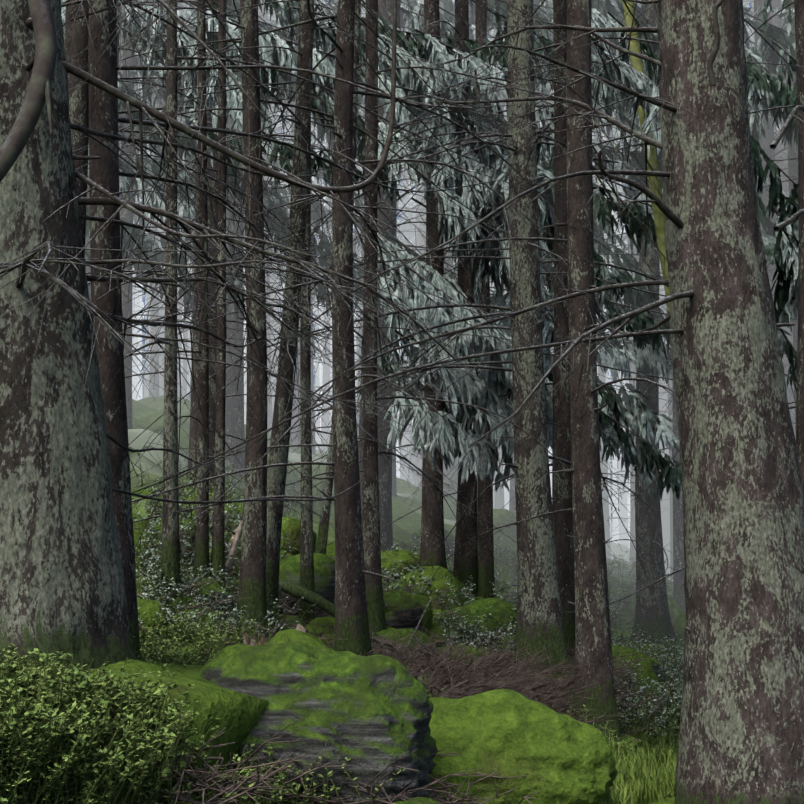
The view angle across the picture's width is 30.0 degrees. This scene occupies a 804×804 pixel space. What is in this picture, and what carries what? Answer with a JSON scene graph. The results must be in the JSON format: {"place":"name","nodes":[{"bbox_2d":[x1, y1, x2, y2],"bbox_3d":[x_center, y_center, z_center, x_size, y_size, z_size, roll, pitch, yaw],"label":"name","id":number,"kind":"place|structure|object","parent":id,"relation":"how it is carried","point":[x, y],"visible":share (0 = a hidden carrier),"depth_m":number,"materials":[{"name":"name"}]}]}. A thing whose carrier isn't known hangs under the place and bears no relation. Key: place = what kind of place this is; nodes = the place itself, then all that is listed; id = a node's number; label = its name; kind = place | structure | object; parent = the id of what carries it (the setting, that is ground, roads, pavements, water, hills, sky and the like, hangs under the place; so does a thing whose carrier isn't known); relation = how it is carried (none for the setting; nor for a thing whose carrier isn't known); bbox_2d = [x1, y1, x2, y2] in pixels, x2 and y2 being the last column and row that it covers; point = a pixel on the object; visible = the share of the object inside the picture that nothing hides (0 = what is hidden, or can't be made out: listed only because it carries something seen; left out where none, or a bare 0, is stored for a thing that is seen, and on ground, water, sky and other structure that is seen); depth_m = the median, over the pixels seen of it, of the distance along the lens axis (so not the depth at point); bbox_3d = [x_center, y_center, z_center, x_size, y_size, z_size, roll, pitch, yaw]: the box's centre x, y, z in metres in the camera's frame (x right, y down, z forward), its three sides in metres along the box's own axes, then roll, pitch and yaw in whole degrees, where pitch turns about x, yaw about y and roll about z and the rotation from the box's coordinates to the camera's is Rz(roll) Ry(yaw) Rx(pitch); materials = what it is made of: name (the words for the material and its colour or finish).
{"place":"outdoors","nodes":[
{"label":"outdoors","id":0,"kind":"place"},
{"bbox_2d":[128,395,682,803],"bbox_3d":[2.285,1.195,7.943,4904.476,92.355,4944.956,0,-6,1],"label":"ground","id":1,"kind":"structure","parent":0,"point":[147,412],"depth_m":18.43,"materials":[{"name":"green plant"}]},
{"bbox_2d":[137,599,165,641],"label":"hump rock","id":2,"kind":"object","parent":1,"relation":"on","point":[150,608],"visible":0.15,"depth_m":7.28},
{"bbox_2d":[67,659,267,783],"bbox_3d":[-1.220,1.083,5.031,1.585,0.467,1.606,0,-6,1],"label":"mound","id":3,"kind":"object","parent":1,"relation":"on","point":[237,714],"visible":0.12,"depth_m":4.84,"materials":[{"name":"green plant"}]},
{"bbox_2d":[152,518,195,562],"bbox_3d":[-1.496,0.948,9.937,0.440,0.357,0.348,0,-6,1],"label":"rock","id":4,"kind":"object","parent":1,"relation":"on","point":[187,521],"visible":0.19,"depth_m":9.82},
{"bbox_2d":[154,646,207,664],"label":"hump rock","id":5,"kind":"object","parent":1,"relation":"on","point":[185,648],"visible":0.02,"depth_m":6.51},
{"bbox_2d":[166,592,199,608],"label":"hump rock","id":6,"kind":"object","parent":1,"relation":"on","point":[183,597],"visible":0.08,"depth_m":8.18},
{"bbox_2d":[169,605,223,634],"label":"hump rock","id":7,"kind":"object","parent":1,"relation":"on","point":[205,617],"visible":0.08,"depth_m":8.09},
{"bbox_2d":[188,578,233,614],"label":"rock","id":8,"kind":"object","parent":1,"relation":"on","point":[215,586],"visible":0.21,"depth_m":8.35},
{"bbox_2d":[209,527,237,550],"bbox_3d":[-1.251,1.033,10.164,0.187,0.415,0.561,-1,-6,13],"label":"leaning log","id":9,"kind":"object","parent":1,"relation":"on","point":[231,539],"visible":0.06,"depth_m":10.27,"materials":[{"name":"brown wood"}]},
{"bbox_2d":[209,518,242,583],"bbox_3d":[-1.209,0.966,9.364,0.500,0.837,0.821,-2,-6,24],"label":"leaning log","id":10,"kind":"object","parent":1,"relation":"on","point":[237,537],"visible":0.27,"depth_m":9.49,"materials":[{"name":"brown wood"}]},
{"bbox_2d":[209,503,242,530],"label":"rock","id":11,"kind":"object","parent":1,"relation":"on","point":[236,510],"visible":0.02,"depth_m":12.19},
{"bbox_2d":[76,0,396,577],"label":"tree","id":12,"kind":"object","parent":1,"relation":"on","point":[202,551],"visible":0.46,"depth_m":9.24,"materials":[{"name":"brown plant"}]},
{"bbox_2d":[74,0,399,626],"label":"leaning tree","id":13,"kind":"object","parent":1,"relation":"on","point":[276,479],"visible":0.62,"depth_m":8.76,"materials":[{"name":"brown plant"}]},
{"bbox_2d":[66,0,506,637],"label":"tree","id":14,"kind":"object","parent":1,"relation":"on","point":[252,564],"visible":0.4,"depth_m":8.44,"materials":[{"name":"brown plant"}]},
{"bbox_2d":[69,0,505,586],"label":"tree","id":15,"kind":"object","parent":1,"relation":"on","point":[217,556],"visible":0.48,"depth_m":9.29,"materials":[{"name":"brown plant"}]},
{"bbox_2d":[279,616,307,632],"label":"hump rock","id":16,"kind":"object","parent":1,"relation":"on","point":[294,619],"visible":0.19,"depth_m":8.82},
{"bbox_2d":[61,0,531,658],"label":"twin tree","id":17,"kind":"object","parent":1,"relation":"on","point":[103,118],"visible":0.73,"depth_m":6.01,"materials":[{"name":"brown plant"}]},
{"bbox_2d":[267,628,327,646],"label":"hump rock","id":18,"kind":"object","parent":1,"relation":"on","point":[294,635],"visible":0.08,"depth_m":7.58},
{"bbox_2d":[280,517,316,555],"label":"hump rock","id":19,"kind":"object","parent":1,"relation":"on","point":[288,527],"visible":0.19,"depth_m":12.15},
{"bbox_2d":[293,623,305,632],"bbox_3d":[-0.524,1.354,7.674,0.082,0.445,0.082,0,-6,1],"label":"stump","id":20,"kind":"object","parent":1,"relation":"on","point":[299,627],"visible":0.08,"depth_m":7.67,"materials":[{"name":"brown wood"}]},
{"bbox_2d":[279,553,334,617],"bbox_3d":[-0.627,1.218,9.584,0.536,0.527,0.466,0,-6,1],"label":"rock","id":21,"kind":"object","parent":1,"relation":"on","point":[324,575],"visible":0.29,"depth_m":9.43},
{"bbox_2d":[198,642,437,803],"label":"mossy boulder","id":22,"kind":"object","parent":1,"relation":"on","point":[371,714],"visible":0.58,"depth_m":5.01,"materials":[{"name":"green plant"}]},
{"bbox_2d":[307,616,334,642],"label":"hump rock","id":23,"kind":"object","parent":1,"relation":"on","point":[327,621],"visible":0.1,"depth_m":9.08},
{"bbox_2d":[185,0,463,554],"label":"leaning tree","id":24,"kind":"object","parent":1,"relation":"on","point":[325,508],"visible":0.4,"depth_m":10.01,"materials":[{"name":"brown plant"}]},
{"bbox_2d":[86,0,568,603],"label":"tree","id":25,"kind":"object","parent":1,"relation":"on","point":[170,550],"visible":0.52,"depth_m":8.28,"materials":[{"name":"grey plant"}]},
{"bbox_2d":[0,0,665,674],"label":"tree","id":26,"kind":"object","parent":1,"relation":"on","point":[62,584],"visible":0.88,"depth_m":4.91,"materials":[{"name":"grey plant"}]},
{"bbox_2d":[62,1,610,625],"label":"tree","id":27,"kind":"object","parent":1,"relation":"on","point":[306,555],"visible":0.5,"depth_m":9.27,"materials":[{"name":"brown plant"}]},
{"bbox_2d":[0,609,682,803],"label":"shrubs","id":28,"kind":"object","parent":1,"relation":"on","point":[72,739],"visible":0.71,"depth_m":3.76,"materials":[{"name":"green plant"}]},
{"bbox_2d":[61,0,665,655],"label":"tree","id":29,"kind":"object","parent":1,"relation":"on","point":[351,624],"visible":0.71,"depth_m":7.94,"materials":[{"name":"brown plant"}]},
{"bbox_2d":[138,191,610,442],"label":"tree","id":30,"kind":"object","parent":1,"relation":"on","point":[321,380],"depth_m":130.72,"materials":[{"name":"grey plant"}]},
{"bbox_2d":[281,580,476,693],"bbox_3d":[-0.129,1.381,8.854,1.218,0.643,0.563,0,-6,1],"label":"fallen log","id":31,"kind":"object","parent":1,"relation":"on","point":[308,595],"visible":0.4,"depth_m":9.00,"materials":[{"name":"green plant"}]},
{"bbox_2d":[134,2,629,548],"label":"tree","id":32,"kind":"object","parent":1,"relation":"on","point":[330,376],"depth_m":88.80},
{"bbox_2d":[139,181,629,542],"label":"tree","id":33,"kind":"object","parent":1,"relation":"on","point":[320,370],"depth_m":107.92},
{"bbox_2d":[134,0,662,632],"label":"tree","id":34,"kind":"object","parent":1,"relation":"on","point":[374,586],"visible":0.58,"depth_m":9.23,"materials":[{"name":"brown plant"}]},
{"bbox_2d":[115,514,683,803],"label":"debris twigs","id":35,"kind":"object","parent":1,"relation":"on","point":[506,670],"visible":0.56,"depth_m":8.12,"materials":[{"name":"brown wood"}]},
{"bbox_2d":[381,550,419,579],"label":"hump rock","id":36,"kind":"object","parent":1,"relation":"on","point":[403,555],"visible":0.19,"depth_m":13.61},
{"bbox_2d":[0,0,803,550],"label":"tree branches","id":37,"kind":"object","parent":1,"relation":"on","point":[38,94],"visible":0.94,"depth_m":5.46,"materials":[{"name":"grey plant"}]},
{"bbox_2d":[383,589,422,629],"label":"rock","id":38,"kind":"object","parent":1,"relation":"on","point":[395,598],"visible":0.25,"depth_m":9.56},
{"bbox_2d":[371,628,437,661],"bbox_3d":[-0.057,1.529,9.146,0.553,0.297,0.374,0,-6,1],"label":"hump rock","id":39,"kind":"object","parent":1,"relation":"on","point":[403,633],"visible":0.1,"depth_m":9.04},
{"bbox_2d":[133,451,683,744],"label":"shrubs","id":40,"kind":"object","parent":1,"relation":"on","point":[670,663],"visible":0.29,"depth_m":9.90,"materials":[{"name":"green plant"}]},
{"bbox_2d":[393,796,440,803],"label":"rock","id":41,"kind":"object","parent":1,"relation":"on","point":[423,800],"visible":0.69,"depth_m":4.90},
{"bbox_2d":[403,591,432,634],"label":"hump rock","id":42,"kind":"object","parent":1,"relation":"on","point":[427,617],"visible":0.17,"depth_m":9.82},
{"bbox_2d":[63,0,783,579],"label":"tree","id":43,"kind":"object","parent":1,"relation":"on","point":[407,230],"visible":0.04,"depth_m":33.74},
{"bbox_2d":[178,460,680,803],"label":"grass plants","id":44,"kind":"object","parent":1,"relation":"on","point":[651,783],"depth_m":7.54,"materials":[{"name":"green plant"}]},
{"bbox_2d":[389,566,469,609],"bbox_3d":[0.216,1.597,11.538,0.657,0.675,0.486,-3,-6,26],"label":"hump rock","id":45,"kind":"object","parent":1,"relation":"on","point":[439,583],"visible":0.17,"depth_m":11.34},
{"bbox_2d":[61,0,798,500],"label":"tree boughs","id":46,"kind":"object","parent":1,"relation":"on","point":[767,90],"visible":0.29,"depth_m":13.19,"materials":[{"name":"green plant"}]},
{"bbox_2d":[64,0,797,568],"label":"tree","id":47,"kind":"object","parent":1,"relation":"on","point":[782,158],"visible":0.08,"depth_m":16.05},
{"bbox_2d":[412,528,454,553],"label":"hump rock","id":48,"kind":"object","parent":1,"relation":"on","point":[450,539],"visible":0.23,"depth_m":16.91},
{"bbox_2d":[69,0,803,803],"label":"tree","id":49,"kind":"object","parent":1,"relation":"on","point":[741,738],"visible":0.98,"depth_m":6.65,"materials":[{"name":"brown plant"}]},
{"bbox_2d":[428,624,448,646],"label":"hump rock","id":50,"kind":"object","parent":1,"relation":"on","point":[438,630],"visible":0.27,"depth_m":9.87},
{"bbox_2d":[88,0,803,675],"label":"tree","id":51,"kind":"object","parent":1,"relation":"on","point":[540,620],"visible":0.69,"depth_m":9.77,"materials":[{"name":"grey plant"}]},
{"bbox_2d":[239,0,660,595],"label":"tree","id":52,"kind":"object","parent":1,"relation":"on","point":[463,570],"visible":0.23,"depth_m":13.84,"materials":[{"name":"brown plant"}]},
{"bbox_2d":[244,0,657,657],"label":"tree","id":53,"kind":"object","parent":1,"relation":"on","point":[562,520],"visible":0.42,"depth_m":10.63,"materials":[{"name":"brown plant"}]},
{"bbox_2d":[132,0,783,547],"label":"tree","id":54,"kind":"object","parent":1,"relation":"on","point":[622,512],"depth_m":58.61,"materials":[{"name":"grey plant"}]},
{"bbox_2d":[244,0,673,568],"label":"tree","id":55,"kind":"object","parent":1,"relation":"on","point":[432,527],"visible":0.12,"depth_m":13.48,"materials":[{"name":"grey plant"}]},
{"bbox_2d":[263,0,668,598],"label":"tree","id":56,"kind":"object","parent":1,"relation":"on","point":[484,568],"visible":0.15,"depth_m":13.85,"materials":[{"name":"brown plant"}]},
{"bbox_2d":[437,644,495,674],"bbox_3d":[0.337,1.710,9.395,0.544,0.379,0.432,0,-6,1],"label":"rock","id":57,"kind":"object","parent":1,"relation":"on","point":[473,649],"visible":0.06,"depth_m":9.29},
{"bbox_2d":[469,596,483,600],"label":"mossy rock","id":58,"kind":"object","parent":1,"relation":"on","point":[478,598],"visible":0.08,"depth_m":13.69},
{"bbox_2d":[439,597,516,645],"bbox_3d":[0.589,1.640,10.764,0.662,0.476,0.569,0,-6,1],"label":"rock","id":59,"kind":"object","parent":1,"relation":"on","point":[502,610],"visible":0.35,"depth_m":10.62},
{"bbox_2d":[178,0,803,765],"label":"tree","id":60,"kind":"object","parent":1,"relation":"on","point":[592,618],"visible":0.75,"depth_m":8.83,"materials":[{"name":"brown plant"}]},
{"bbox_2d":[493,509,516,539],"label":"hump rock","id":61,"kind":"object","parent":1,"relation":"on","point":[502,517],"visible":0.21,"depth_m":19.65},
{"bbox_2d":[497,634,515,650],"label":"hump rock","id":62,"kind":"object","parent":1,"relation":"on","point":[509,636],"visible":0.06,"depth_m":10.39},
{"bbox_2d":[427,689,616,803],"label":"mossy rock","id":63,"kind":"object","parent":1,"relation":"on","point":[558,758],"visible":0.73,"depth_m":5.49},
{"bbox_2d":[422,0,790,644],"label":"tree","id":64,"kind":"object","parent":1,"relation":"on","point":[648,534],"visible":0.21,"depth_m":15.14,"materials":[{"name":"grey plant"}]},
{"bbox_2d":[608,584,612,604],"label":"hump rock","id":65,"kind":"object","parent":1,"relation":"on","point":[609,588],"visible":0.02,"depth_m":16.81,"materials":[{"name":"grey stone"}]},
{"bbox_2d":[611,585,634,602],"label":"hump rock","id":66,"kind":"object","parent":1,"relation":"on","point":[613,589],"visible":0.27,"depth_m":17.61,"materials":[{"name":"grey stone"}]},
{"bbox_2d":[610,735,642,760],"bbox_3d":[1.118,2.008,8.642,0.549,0.167,0.525,0,-6,1],"label":"mound","id":67,"kind":"object","parent":1,"relation":"on","point":[625,738],"visible":0.12,"depth_m":8.55,"materials":[{"name":"green plant"}]},
{"bbox_2d":[612,645,659,704],"bbox_3d":[1.466,2.075,10.468,0.695,0.754,0.665,0,-6,1],"label":"hump rock","id":68,"kind":"object","parent":1,"relation":"on","point":[650,673],"visible":0.1,"depth_m":10.34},
{"bbox_2d":[622,0,669,322],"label":"pale pole tree","id":69,"kind":"object","parent":1,"relation":"on","point":[659,217],"visible":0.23,"depth_m":12.82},
{"bbox_2d":[623,595,683,625],"bbox_3d":[2.829,2.467,16.713,0.820,0.714,0.534,0,-6,1],"label":"hump rock","id":70,"kind":"object","parent":1,"relation":"on","point":[675,609],"visible":0.15,"depth_m":16.57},
{"bbox_2d":[623,643,683,661],"bbox_3d":[2.520,2.557,15.165,0.910,0.262,0.935,4,-7,-35],"label":"mound","id":71,"kind":"object","parent":1,"relation":"on","point":[647,647],"visible":0.15,"depth_m":14.82,"materials":[{"name":"green plant"}]},
{"bbox_2d":[648,656,666,693],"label":"rock","id":72,"kind":"object","parent":1,"relation":"on","point":[653,662],"visible":0.04,"depth_m":10.59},
{"bbox_2d":[646,797,674,803],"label":"mossy rock","id":73,"kind":"object","parent":1,"relation":"on","point":[668,801],"visible":0.07,"depth_m":6.75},
{"bbox_2d":[673,612,685,645],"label":"hump rock","id":74,"kind":"object","parent":1,"relation":"on","point":[681,620],"visible":0.17,"depth_m":15.59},
{"bbox_2d":[562,0,803,622],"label":"tree","id":75,"kind":"object","parent":1,"relation":"on","point":[799,40],"visible":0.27,"depth_m":10.63,"materials":[{"name":"brown plant"}]},
{"bbox_2d":[601,7,795,611],"bbox_3d":[3.426,-2.931,18.267,3.285,11.978,3.753,-2,-6,19],"label":"tree","id":76,"kind":"object","parent":1,"relation":"on","point":[678,562],"visible":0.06,"depth_m":17.53,"materials":[{"name":"grey plant"}]},
{"bbox_2d":[133,0,781,516],"label":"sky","id":77,"kind":"structure","parent":0,"point":[750,4],"materials":[{"name":"white"}]},
{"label":"rock hump","id":78,"kind":"object","parent":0,"visible":0},
{"bbox_2d":[244,634,264,645],"bbox_3d":[-0.670,1.239,6.824,0.129,0.367,0.130,0,-6,1],"label":"stump","id":79,"kind":"object","parent":78,"relation":"on","point":[247,640],"visible":0.04,"depth_m":6.84,"materials":[{"name":"brown wood"}]}
]}

